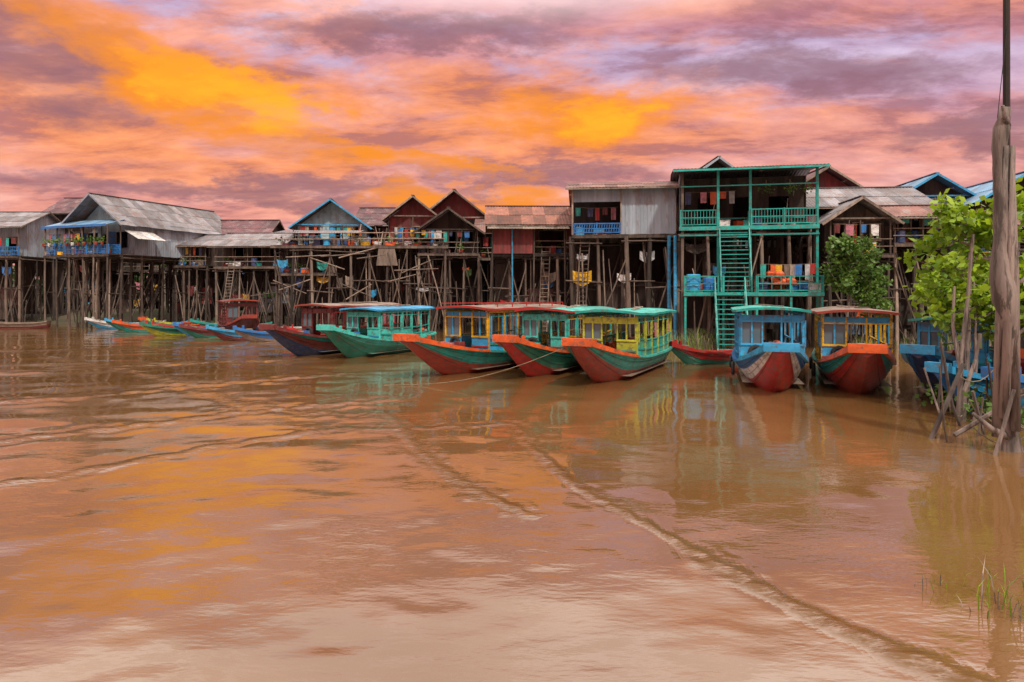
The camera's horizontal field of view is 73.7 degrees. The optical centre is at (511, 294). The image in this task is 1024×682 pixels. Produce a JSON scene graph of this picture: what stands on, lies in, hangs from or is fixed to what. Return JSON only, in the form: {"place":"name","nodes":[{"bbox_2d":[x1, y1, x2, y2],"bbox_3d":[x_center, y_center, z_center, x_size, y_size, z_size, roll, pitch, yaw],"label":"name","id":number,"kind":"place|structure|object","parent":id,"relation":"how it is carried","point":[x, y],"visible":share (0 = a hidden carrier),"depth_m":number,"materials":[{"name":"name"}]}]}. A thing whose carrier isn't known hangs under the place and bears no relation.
{"place":"outdoors","nodes":[
{"label":"outdoors","id":0,"kind":"place"},
{"bbox_2d":[0,256,65,261],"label":"floor","id":1,"kind":"structure","parent":0,"point":[34,258],"depth_m":74.23,"materials":[{"name":"brown wood"}]},
{"bbox_2d":[0,215,68,258],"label":"walls","id":2,"kind":"structure","parent":1,"relation":"on","point":[31,236],"depth_m":73.33,"materials":[{"name":"metal"}]},
{"bbox_2d":[0,211,76,234],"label":"roof","id":3,"kind":"structure","parent":2,"relation":"on","point":[24,217],"depth_m":73.50,"materials":[{"name":"metal"}]},
{"bbox_2d":[224,238,304,266],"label":"walls","id":4,"kind":"structure","parent":0,"point":[242,251],"depth_m":67.72,"materials":[{"name":"brown wood"}]},
{"bbox_2d":[207,232,297,248],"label":"roof","id":5,"kind":"structure","parent":4,"relation":"on","point":[256,240],"depth_m":67.37,"materials":[{"name":"metal"}]},
{"bbox_2d":[0,299,992,345],"bbox_3d":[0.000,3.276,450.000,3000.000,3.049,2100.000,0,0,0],"label":"ground","id":6,"kind":"structure","parent":0,"point":[62,317],"depth_m":75.42,"materials":[{"name":"brown soil"}]},
{"bbox_2d":[0,323,1023,681],"bbox_3d":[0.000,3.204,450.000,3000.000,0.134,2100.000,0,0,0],"label":"water","id":7,"kind":"structure","parent":0,"point":[182,509],"depth_m":9.52,"materials":[{"name":"brown liquid"}]},
{"bbox_2d":[0,320,51,327],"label":"wooden canoe","id":8,"kind":"object","parent":7,"relation":"on","point":[45,324],"visible":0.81,"depth_m":63.67,"materials":[{"name":"red paint"}]},
{"bbox_2d":[0,256,66,321],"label":"stilts","id":9,"kind":"object","parent":7,"relation":"in","point":[28,271],"visible":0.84,"depth_m":76.25,"materials":[{"name":"brown wood"}]},
{"bbox_2d":[64,258,134,312],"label":"stilts","id":10,"kind":"object","parent":7,"relation":"in","point":[114,279],"visible":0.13,"depth_m":83.22,"materials":[{"name":"brown wood"}]},
{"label":"floor","id":11,"kind":"structure","parent":10,"relation":"on","visible":0},
{"bbox_2d":[53,210,79,246],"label":"walls","id":12,"kind":"structure","parent":11,"relation":"on","point":[61,217],"depth_m":81.00,"materials":[{"name":"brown wood"}]},
{"bbox_2d":[43,197,83,213],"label":"roof","id":13,"kind":"structure","parent":12,"relation":"on","point":[68,204],"depth_m":81.62,"materials":[{"name":"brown metal"}]},
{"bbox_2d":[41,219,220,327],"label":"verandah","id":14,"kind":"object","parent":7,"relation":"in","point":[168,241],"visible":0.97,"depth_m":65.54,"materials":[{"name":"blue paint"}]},
{"bbox_2d":[64,255,231,326],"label":"stilts","id":15,"kind":"object","parent":7,"relation":"in","point":[121,304],"visible":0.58,"depth_m":69.02,"materials":[{"name":"brown wood"}]},
{"bbox_2d":[112,254,199,259],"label":"floor","id":16,"kind":"structure","parent":15,"relation":"on","point":[146,257],"depth_m":69.97,"materials":[{"name":"brown wood"}]},
{"bbox_2d":[78,205,213,255],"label":"walls","id":17,"kind":"structure","parent":16,"relation":"on","point":[131,244],"depth_m":67.57,"materials":[{"name":"wood"}]},
{"bbox_2d":[60,192,222,233],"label":"roof","id":18,"kind":"structure","parent":17,"relation":"on","point":[135,212],"depth_m":69.38,"materials":[{"name":"metal"}]},
{"bbox_2d":[176,234,225,246],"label":"roof","id":19,"kind":"structure","parent":17,"relation":"attached to","point":[205,239],"depth_m":71.92,"materials":[{"name":"metal"}]},
{"bbox_2d":[116,271,181,308],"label":"stilts","id":20,"kind":"object","parent":7,"relation":"in","point":[165,290],"visible":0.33,"depth_m":87.07,"materials":[{"name":"brown wood"}]},
{"bbox_2d":[112,319,198,331],"bbox_3d":[-30.032,2.836,57.787,6.650,1.489,1.370,0,0,-22],"label":"wooden canoe","id":21,"kind":"object","parent":7,"relation":"on","point":[127,326],"visible":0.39,"depth_m":56.75,"materials":[{"name":"teal paint"}]},
{"bbox_2d":[139,322,219,335],"bbox_3d":[-25.676,2.836,53.656,1.370,1.489,6.650,0,0,39],"label":"wooden canoe","id":22,"kind":"object","parent":7,"relation":"on","point":[156,330],"visible":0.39,"depth_m":51.85,"materials":[{"name":"paint"}]},
{"bbox_2d":[172,264,234,322],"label":"stilts","id":23,"kind":"object","parent":7,"relation":"in","point":[199,293],"visible":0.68,"depth_m":72.76,"materials":[{"name":"brown wood"}]},
{"bbox_2d":[172,265,235,269],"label":"floor","id":24,"kind":"structure","parent":23,"relation":"on","point":[190,266],"depth_m":70.84,"materials":[{"name":"brown wood"}]},
{"bbox_2d":[185,245,223,265],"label":"walls","id":25,"kind":"structure","parent":24,"relation":"on","point":[210,259],"depth_m":72.24,"materials":[{"name":"brown wood"}]},
{"bbox_2d":[179,323,263,337],"bbox_3d":[-20.843,2.836,50.315,6.650,1.489,1.370,0,0,-23],"label":"wooden canoe","id":26,"kind":"object","parent":7,"relation":"on","point":[195,331],"visible":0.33,"depth_m":49.23,"materials":[{"name":"green paint"}]},
{"bbox_2d":[205,324,265,339],"bbox_3d":[-18.104,2.836,48.448,6.650,1.489,1.370,0,0,-27],"label":"wooden canoe","id":27,"kind":"object","parent":7,"relation":"on","point":[222,333],"visible":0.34,"depth_m":47.22,"materials":[{"name":"blue paint"}]},
{"bbox_2d":[216,298,260,329],"bbox_3d":[-21.608,1.955,53.546,2.592,3.250,11.510,0,0,-30],"label":"wooden houseboat","id":28,"kind":"object","parent":7,"relation":"on","point":[231,319],"visible":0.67,"depth_m":50.92,"materials":[{"name":"red paint"}]},
{"bbox_2d":[203,262,297,325],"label":"stilts","id":29,"kind":"object","parent":7,"relation":"in","point":[259,282],"visible":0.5,"depth_m":66.74,"materials":[{"name":"brown wood"}]},
{"bbox_2d":[233,325,275,341],"bbox_3d":[-15.647,2.836,47.030,6.650,1.489,1.370,0,0,-29],"label":"wooden canoe","id":30,"kind":"object","parent":7,"relation":"on","point":[250,335],"visible":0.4,"depth_m":45.74,"materials":[{"name":"paint"}]},
{"bbox_2d":[258,301,400,355],"bbox_3d":[-9.278,2.007,39.202,2.491,3.146,13.010,0,0,25],"label":"wooden tour boat","id":31,"kind":"object","parent":7,"relation":"on","point":[308,339],"visible":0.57,"depth_m":36.14,"materials":[{"name":"blue paint"}]},
{"bbox_2d":[270,224,452,331],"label":"stilts","id":32,"kind":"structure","parent":7,"relation":"in","point":[333,272],"depth_m":58.02,"materials":[{"name":"brown wood"}]},
{"bbox_2d":[316,304,436,357],"bbox_3d":[-6.656,2.077,37.639,2.491,3.007,11.110,0,0,25],"label":"wooden tour boat","id":33,"kind":"object","parent":7,"relation":"on","point":[354,339],"visible":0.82,"depth_m":35.29,"materials":[{"name":"green paint"}]},
{"bbox_2d":[382,250,442,326],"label":"stilts","id":34,"kind":"object","parent":7,"relation":"in","point":[401,285],"visible":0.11,"depth_m":62.02,"materials":[{"name":"brown wood"}]},
{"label":"floor","id":35,"kind":"structure","parent":34,"relation":"on","visible":0},
{"bbox_2d":[390,199,435,242],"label":"walls","id":36,"kind":"structure","parent":35,"relation":"on","point":[413,207],"depth_m":62.96,"materials":[{"name":"red wood"}]},
{"bbox_2d":[381,195,436,225],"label":"roof","id":37,"kind":"structure","parent":36,"relation":"on","point":[396,209],"depth_m":61.96,"materials":[{"name":"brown wood"}]},
{"bbox_2d":[404,254,481,331],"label":"stilts","id":38,"kind":"object","parent":7,"relation":"in","point":[463,274],"visible":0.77,"depth_m":59.81,"materials":[{"name":"brown wood"}]},
{"bbox_2d":[417,253,478,258],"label":"floor","id":39,"kind":"structure","parent":38,"relation":"on","point":[452,254],"depth_m":57.87,"materials":[{"name":"brown wood"}]},
{"bbox_2d":[420,230,476,252],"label":"belongings","id":40,"kind":"object","parent":39,"relation":"on","point":[441,250],"visible":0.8,"depth_m":58.22,"materials":[{"name":"orange paint"}]},
{"bbox_2d":[420,212,478,252],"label":"walls","id":41,"kind":"structure","parent":39,"relation":"on","point":[449,220],"depth_m":59.40,"materials":[{"name":"brown wood"}]},
{"bbox_2d":[411,207,485,236],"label":"roof","id":42,"kind":"structure","parent":41,"relation":"on","point":[434,218],"depth_m":57.91,"materials":[{"name":"brown wood"}]},
{"bbox_2d":[393,302,566,374],"bbox_3d":[-0.335,1.972,30.995,2.693,3.216,13.910,0,0,32],"label":"wooden tour boat","id":43,"kind":"object","parent":7,"relation":"on","point":[456,352],"visible":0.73,"depth_m":28.03,"materials":[{"name":"paint"}]},
{"bbox_2d":[470,248,489,319],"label":"stilts","id":44,"kind":"object","parent":7,"relation":"in","point":[484,285],"visible":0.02,"depth_m":68.57,"materials":[{"name":"brown wood"}]},
{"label":"floor","id":45,"kind":"structure","parent":44,"relation":"on","visible":0},
{"bbox_2d":[433,193,483,239],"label":"walls","id":46,"kind":"structure","parent":45,"relation":"on","point":[458,204],"depth_m":65.94,"materials":[{"name":"brown wood"}]},
{"bbox_2d":[480,260,527,325],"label":"stilts","id":47,"kind":"object","parent":7,"relation":"in","point":[486,283],"visible":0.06,"depth_m":66.63,"materials":[{"name":"brown wood"}]},
{"bbox_2d":[488,248,590,334],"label":"stilts","id":48,"kind":"object","parent":7,"relation":"in","point":[549,279],"visible":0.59,"depth_m":52.05,"materials":[{"name":"brown wood"}]},
{"bbox_2d":[487,224,569,336],"bbox_3d":[1.149,-0.547,50.290,5.917,9.497,3.093,0,0,-2],"label":"front room","id":49,"kind":"object","parent":48,"relation":"on","point":[513,239],"visible":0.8,"depth_m":49.56,"materials":[{"name":"brown wood"}]},
{"bbox_2d":[493,253,568,260],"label":"floor","id":50,"kind":"structure","parent":48,"relation":"on","point":[499,256],"depth_m":49.86,"materials":[{"name":"brown wood"}]},
{"bbox_2d":[405,306,676,384],"bbox_3d":[3.565,2.058,27.143,16.322,3.044,5.838,0,0,-41],"label":"wooden tour boat","id":51,"kind":"object","parent":7,"relation":"on","point":[598,357],"visible":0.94,"depth_m":25.84,"materials":[{"name":"paint"}]},
{"bbox_2d":[492,305,616,376],"bbox_3d":[2.548,2.029,30.402,2.391,3.101,13.110,0,0,26],"label":"wooden tour boat","id":52,"kind":"object","parent":7,"relation":"on","point":[529,345],"visible":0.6,"depth_m":27.42,"materials":[{"name":"red paint"}]},
{"bbox_2d":[566,235,680,340],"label":"stilts","id":53,"kind":"object","parent":7,"relation":"in","point":[623,274],"visible":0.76,"depth_m":47.08,"materials":[{"name":"brown wood"}]},
{"bbox_2d":[572,234,677,244],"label":"floor","id":54,"kind":"structure","parent":53,"relation":"on","point":[610,239],"depth_m":45.34,"materials":[{"name":"brown wood"}]},
{"bbox_2d":[573,207,620,234],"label":"balcony","id":55,"kind":"structure","parent":54,"relation":"on","point":[579,230],"depth_m":46.16,"materials":[{"name":"blue paint"}]},
{"bbox_2d":[572,188,675,242],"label":"walls","id":56,"kind":"structure","parent":54,"relation":"on","point":[645,210],"depth_m":44.94,"materials":[{"name":"metal"}]},
{"bbox_2d":[565,181,680,205],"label":"roof","id":57,"kind":"structure","parent":56,"relation":"on","point":[570,187],"depth_m":45.74,"materials":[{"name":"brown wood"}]},
{"bbox_2d":[669,340,735,363],"bbox_3d":[9.591,2.836,31.773,5.350,1.489,1.370,0,0,-20],"label":"wooden canoe","id":58,"kind":"object","parent":7,"relation":"on","point":[686,354],"visible":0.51,"depth_m":30.98,"materials":[{"name":"red paint"}]},
{"bbox_2d":[672,167,820,346],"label":"stilts","id":59,"kind":"object","parent":7,"relation":"in","point":[701,257],"visible":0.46,"depth_m":43.55,"materials":[{"name":"teal wood"}]},
{"bbox_2d":[676,224,819,239],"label":"floor","id":60,"kind":"structure","parent":59,"relation":"on","point":[795,229],"depth_m":42.08,"materials":[{"name":"teal wood"}]},
{"bbox_2d":[680,179,817,226],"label":"balcony","id":61,"kind":"structure","parent":60,"relation":"on","point":[758,220],"depth_m":42.41,"materials":[{"name":"teal paint"}]},
{"bbox_2d":[683,211,824,349],"bbox_3d":[14.322,-0.475,40.642,7.990,9.350,4.680,0,0,11],"label":"landing","id":62,"kind":"object","parent":7,"relation":"in","point":[694,286],"visible":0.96,"depth_m":40.63,"materials":[{"name":"teal wood"}]},
{"bbox_2d":[729,303,811,391],"bbox_3d":[9.749,1.987,26.322,2.541,3.185,12.310,0,0,16],"label":"wooden tour boat","id":63,"kind":"object","parent":7,"relation":"on","point":[775,366],"visible":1,"depth_m":23.28,"materials":[{"name":"red paint"}]},
{"bbox_2d":[630,327,993,356],"bbox_3d":[17.849,2.549,38.606,23.055,1.401,8.129,0,0,0],"label":"reed bed","id":64,"kind":"object","parent":7,"relation":"on","point":[692,344],"visible":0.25,"depth_m":39.35,"materials":[{"name":"green plant"}]},
{"bbox_2d":[818,232,884,340],"bbox_3d":[19.102,0.362,38.955,3.658,7.702,3.566,0,0,0],"label":"bushy tree","id":65,"kind":"object","parent":7,"relation":"in","point":[848,251],"visible":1,"depth_m":38.25,"materials":[{"name":"green plant"}]},
{"bbox_2d":[811,255,894,343],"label":"stilts","id":66,"kind":"object","parent":7,"relation":"in","point":[831,299],"visible":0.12,"depth_m":43.15,"materials":[{"name":"brown wood"}]},
{"bbox_2d":[812,253,893,260],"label":"floor","id":67,"kind":"structure","parent":66,"relation":"on","point":[886,255],"depth_m":42.01,"materials":[{"name":"brown wood"}]},
{"bbox_2d":[812,202,883,256],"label":"walls","id":68,"kind":"structure","parent":67,"relation":"on","point":[857,209],"depth_m":43.29,"materials":[{"name":"brown wood"}]},
{"bbox_2d":[810,195,904,225],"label":"roof","id":69,"kind":"structure","parent":68,"relation":"on","point":[866,203],"depth_m":42.49,"materials":[{"name":"metal"}]},
{"bbox_2d":[825,220,879,253],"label":"belongings","id":70,"kind":"object","parent":67,"relation":"on","point":[850,230],"visible":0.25,"depth_m":42.48,"materials":[{"name":"multicoloured fabric"}]},
{"bbox_2d":[809,305,899,393],"bbox_3d":[12.644,2.007,25.689,2.592,3.146,12.310,0,0,22],"label":"wooden tour boat","id":71,"kind":"object","parent":7,"relation":"on","point":[843,364],"visible":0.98,"depth_m":22.71,"materials":[{"name":"paint"}]},
{"bbox_2d":[787,245,931,341],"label":"stilts","id":72,"kind":"object","parent":7,"relation":"in","point":[804,263],"visible":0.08,"depth_m":45.98,"materials":[{"name":"brown wood"}]},
{"bbox_2d":[784,243,812,249],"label":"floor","id":73,"kind":"structure","parent":72,"relation":"on","point":[804,245],"depth_m":45.87,"materials":[{"name":"brown wood"}]},
{"bbox_2d":[768,196,896,247],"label":"walls","id":74,"kind":"structure","parent":73,"relation":"on","point":[810,212],"depth_m":47.40,"materials":[{"name":"brown wood"}]},
{"bbox_2d":[779,186,937,208],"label":"roof","id":75,"kind":"structure","parent":74,"relation":"on","point":[830,197],"depth_m":47.09,"materials":[{"name":"metal"}]},
{"bbox_2d":[839,263,895,342],"bbox_3d":[20.686,1.174,39.193,2.857,6.066,3.294,0,0,-18],"label":"bushy tree","id":76,"kind":"object","parent":7,"relation":"on","point":[866,296],"visible":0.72,"depth_m":38.86,"materials":[{"name":"green plant"}]},
{"bbox_2d":[865,244,958,344],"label":"stilts","id":77,"kind":"object","parent":7,"relation":"in","point":[904,307],"visible":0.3,"depth_m":43.84,"materials":[{"name":"brown wood"}]},
{"bbox_2d":[900,317,994,397],"bbox_3d":[15.935,2.103,23.594,11.510,2.953,2.291,0,0,-42],"label":"wooden tour boat","id":78,"kind":"object","parent":7,"relation":"on","point":[926,348],"visible":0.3,"depth_m":21.10,"materials":[{"name":"blue paint"}]},
{"bbox_2d":[924,360,992,410],"bbox_3d":[14.155,2.686,19.726,6.650,1.789,1.370,0,0,-29],"label":"wooden canoe","id":79,"kind":"object","parent":7,"relation":"on","point":[931,367],"visible":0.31,"depth_m":18.23,"materials":[{"name":"blue paint"}]},
{"bbox_2d":[897,176,1023,357],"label":"young tree","id":80,"kind":"object","parent":7,"relation":"in","point":[957,217],"visible":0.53,"depth_m":19.44,"materials":[{"name":"green plant"}]},
{"bbox_2d":[913,234,1023,454],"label":"driftwood stakes","id":81,"kind":"object","parent":7,"relation":"in","point":[962,409],"visible":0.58,"depth_m":17.16,"materials":[{"name":"brown wood"}]},
{"bbox_2d":[914,555,1023,620],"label":"water grass","id":82,"kind":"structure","parent":7,"relation":"on","point":[1005,601],"depth_m":6.99,"materials":[{"name":"green plant"}]},
{"bbox_2d":[919,245,1023,412],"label":"young tree","id":83,"kind":"object","parent":7,"relation":"in","point":[983,286],"visible":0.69,"depth_m":18.35,"materials":[{"name":"green plant"}]},
{"bbox_2d":[956,210,1023,336],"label":"young tree","id":84,"kind":"object","parent":7,"relation":"on","point":[990,321],"visible":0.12,"depth_m":19.06,"materials":[{"name":"green plant"}]},
{"bbox_2d":[971,105,1023,452],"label":"dead tree trunk","id":85,"kind":"object","parent":7,"relation":"in","point":[1005,282],"visible":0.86,"depth_m":13.77,"materials":[{"name":"brown wood"}]},
{"bbox_2d":[992,0,1009,199],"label":"utility pole","id":86,"kind":"object","parent":7,"relation":"in","point":[1006,54],"visible":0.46,"depth_m":14.10,"materials":[{"name":"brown wood"}]},
{"bbox_2d":[0,0,1023,279],"label":"sky","id":87,"kind":"structure","parent":0,"point":[233,109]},
{"bbox_2d":[494,224,571,252],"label":"walls","id":88,"kind":"structure","parent":0,"point":[549,234],"depth_m":56.03,"materials":[{"name":"red wood"}]},
{"bbox_2d":[485,205,573,232],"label":"roof","id":89,"kind":"structure","parent":88,"relation":"on","point":[525,214],"depth_m":51.21,"materials":[{"name":"metal"}]},
{"bbox_2d":[676,175,805,232],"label":"walls","id":90,"kind":"structure","parent":0,"point":[738,210],"depth_m":45.29,"materials":[{"name":"teal wood"}]},
{"bbox_2d":[670,163,829,180],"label":"roof","id":91,"kind":"structure","parent":90,"relation":"on","point":[757,171],"depth_m":45.55,"materials":[{"name":"metal"}]},
{"bbox_2d":[884,216,939,243],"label":"walls","id":92,"kind":"structure","parent":0,"point":[918,224],"depth_m":44.00,"materials":[{"name":"brown wood"}]},
{"bbox_2d":[876,204,950,218],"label":"roof","id":93,"kind":"structure","parent":92,"relation":"on","point":[918,210],"depth_m":43.16,"materials":[{"name":"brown metal"}]},
{"bbox_2d":[884,242,953,248],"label":"floor","id":94,"kind":"structure","parent":0,"point":[905,244],"depth_m":42.42,"materials":[{"name":"brown wood"}]},
{"bbox_2d":[896,212,940,242],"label":"belongings","id":95,"kind":"object","parent":94,"relation":"on","point":[902,239],"visible":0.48,"depth_m":42.73,"materials":[{"name":"multicoloured fabric"}]},
{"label":"floor","id":96,"kind":"structure","parent":0,"visible":0},
{"bbox_2d":[299,226,364,244],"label":"belongings","id":97,"kind":"object","parent":96,"relation":"on","point":[331,229],"visible":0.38,"depth_m":67.30,"materials":[{"name":"teal paint"}]},
{"bbox_2d":[298,202,373,244],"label":"walls","id":98,"kind":"structure","parent":96,"relation":"on","point":[332,213],"depth_m":68.18,"materials":[{"name":"blue paint"}]},
{"bbox_2d":[287,198,373,231],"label":"roof","id":99,"kind":"structure","parent":98,"relation":"on","point":[310,214],"depth_m":66.99,"materials":[{"name":"metal"}]},
{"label":"floor","id":100,"kind":"structure","parent":0,"visible":0},
{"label":"walls","id":101,"kind":"object","parent":100,"relation":"on","visible":0},
{"bbox_2d":[220,220,284,233],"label":"roof","id":102,"kind":"structure","parent":101,"relation":"on","point":[237,226],"depth_m":78.13,"materials":[{"name":"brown metal"}]},
{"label":"floor","id":103,"kind":"structure","parent":0,"visible":0},
{"bbox_2d":[915,178,963,203],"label":"walls","id":104,"kind":"structure","parent":103,"relation":"on","point":[932,186],"depth_m":50.74,"materials":[{"name":"brown wood"}]},
{"bbox_2d":[897,172,976,196],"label":"roof","id":105,"kind":"structure","parent":104,"relation":"on","point":[948,183],"depth_m":50.12,"materials":[{"name":"blue metal"}]},
{"bbox_2d":[955,171,1023,204],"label":"roof","id":106,"kind":"structure","parent":104,"relation":"attached to","point":[983,188],"depth_m":49.11,"materials":[{"name":"blue metal"}]},
{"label":"stilts","id":107,"kind":"object","parent":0,"visible":0},
{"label":"floor","id":108,"kind":"structure","parent":107,"relation":"on","visible":0},
{"bbox_2d":[359,224,406,243],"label":"walls","id":109,"kind":"structure","parent":108,"relation":"on","point":[380,228],"depth_m":70.00,"materials":[{"name":"brown wood"}]},
{"bbox_2d":[355,207,398,228],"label":"roof","id":110,"kind":"structure","parent":109,"relation":"on","point":[371,216],"depth_m":71.11,"materials":[{"name":"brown metal"}]},
{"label":"stilts","id":111,"kind":"object","parent":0,"visible":0},
{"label":"floor","id":112,"kind":"structure","parent":111,"relation":"on","visible":0},
{"bbox_2d":[806,171,848,186],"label":"walls","id":113,"kind":"structure","parent":112,"relation":"on","point":[829,180],"depth_m":52.77,"materials":[{"name":"brown wood"}]},
{"bbox_2d":[806,165,863,186],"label":"roof","id":114,"kind":"structure","parent":113,"relation":"on","point":[839,175],"depth_m":52.26,"materials":[{"name":"grey wood"}]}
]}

